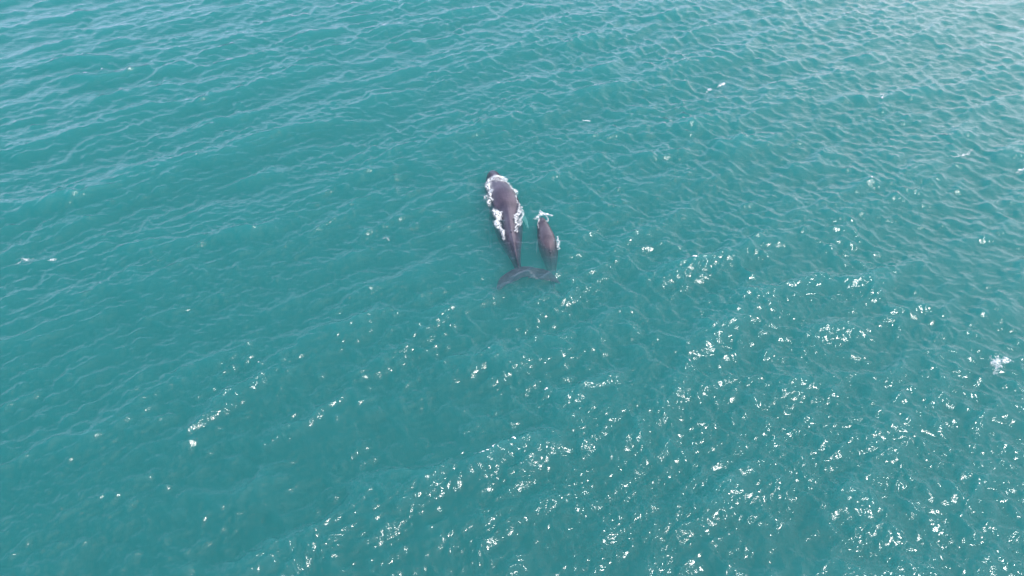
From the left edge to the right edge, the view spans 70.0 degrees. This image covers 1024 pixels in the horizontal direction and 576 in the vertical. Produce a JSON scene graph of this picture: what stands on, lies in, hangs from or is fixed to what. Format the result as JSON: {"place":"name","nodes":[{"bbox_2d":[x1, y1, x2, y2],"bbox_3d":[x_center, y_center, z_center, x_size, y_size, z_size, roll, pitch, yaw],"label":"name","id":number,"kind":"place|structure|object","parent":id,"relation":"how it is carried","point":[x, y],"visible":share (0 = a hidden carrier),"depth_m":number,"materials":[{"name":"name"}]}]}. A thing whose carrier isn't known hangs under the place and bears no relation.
{"place":"outdoors","nodes":[
{"label":"outdoors","id":0,"kind":"place"},
{"bbox_2d":[0,0,1023,567],"bbox_3d":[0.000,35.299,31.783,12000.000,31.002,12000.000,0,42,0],"label":"sea","id":1,"kind":"structure","parent":0,"point":[440,132],"depth_m":70.66,"materials":[{"name":"liquid"}]},
{"bbox_2d":[493,210,503,235],"bbox_3d":[-1.002,-4.851,54.530,0.929,0.240,4.061,-3,42,-3],"label":"whale wash","id":2,"kind":"object","parent":1,"relation":"on","point":[498,217],"visible":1,"depth_m":54.84,"materials":[{"name":"white liquid"}]},
{"bbox_2d":[484,175,517,203],"bbox_3d":[-0.826,-7.823,57.728,2.850,0.402,4.475,0,42,0],"label":"whale wash","id":3,"kind":"object","parent":1,"relation":"on","point":[504,178],"visible":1,"depth_m":58.23,"materials":[{"name":"white liquid"}]},
{"bbox_2d":[514,195,523,230],"bbox_3d":[0.534,-5.675,55.427,0.939,0.243,4.689,2,42,3],"label":"whale wash","id":4,"kind":"object","parent":1,"relation":"on","point":[518,214],"visible":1,"depth_m":55.30,"materials":[{"name":"white liquid"}]},
{"bbox_2d":[485,170,559,289],"bbox_3d":[-0.236,-4.113,56.049,4.482,3.900,14.522,-8,43,-8],"label":"humpback whale","id":5,"kind":"object","parent":1,"relation":"on","point":[505,200],"visible":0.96,"depth_m":54.73,"materials":[{"name":"grey"}]},
{"bbox_2d":[536,217,563,297],"bbox_3d":[2.653,-2.450,53.401,1.697,2.236,6.999,-3,42,-3],"label":"humpback whale","id":6,"kind":"object","parent":1,"relation":"on","point":[546,244],"visible":0.95,"depth_m":52.65,"materials":[{"name":"grey"}]},
{"bbox_2d":[991,357,1010,365],"bbox_3d":[29.449,4.591,43.950,1.680,0.341,1.505,0,42,0],"label":"whitecap","id":7,"kind":"object","parent":1,"relation":"on","point":[1000,361],"visible":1,"depth_m":44.13,"materials":[{"name":"white liquid"}]},
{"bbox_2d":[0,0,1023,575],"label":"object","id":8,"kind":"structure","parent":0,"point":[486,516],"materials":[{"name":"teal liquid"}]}
]}

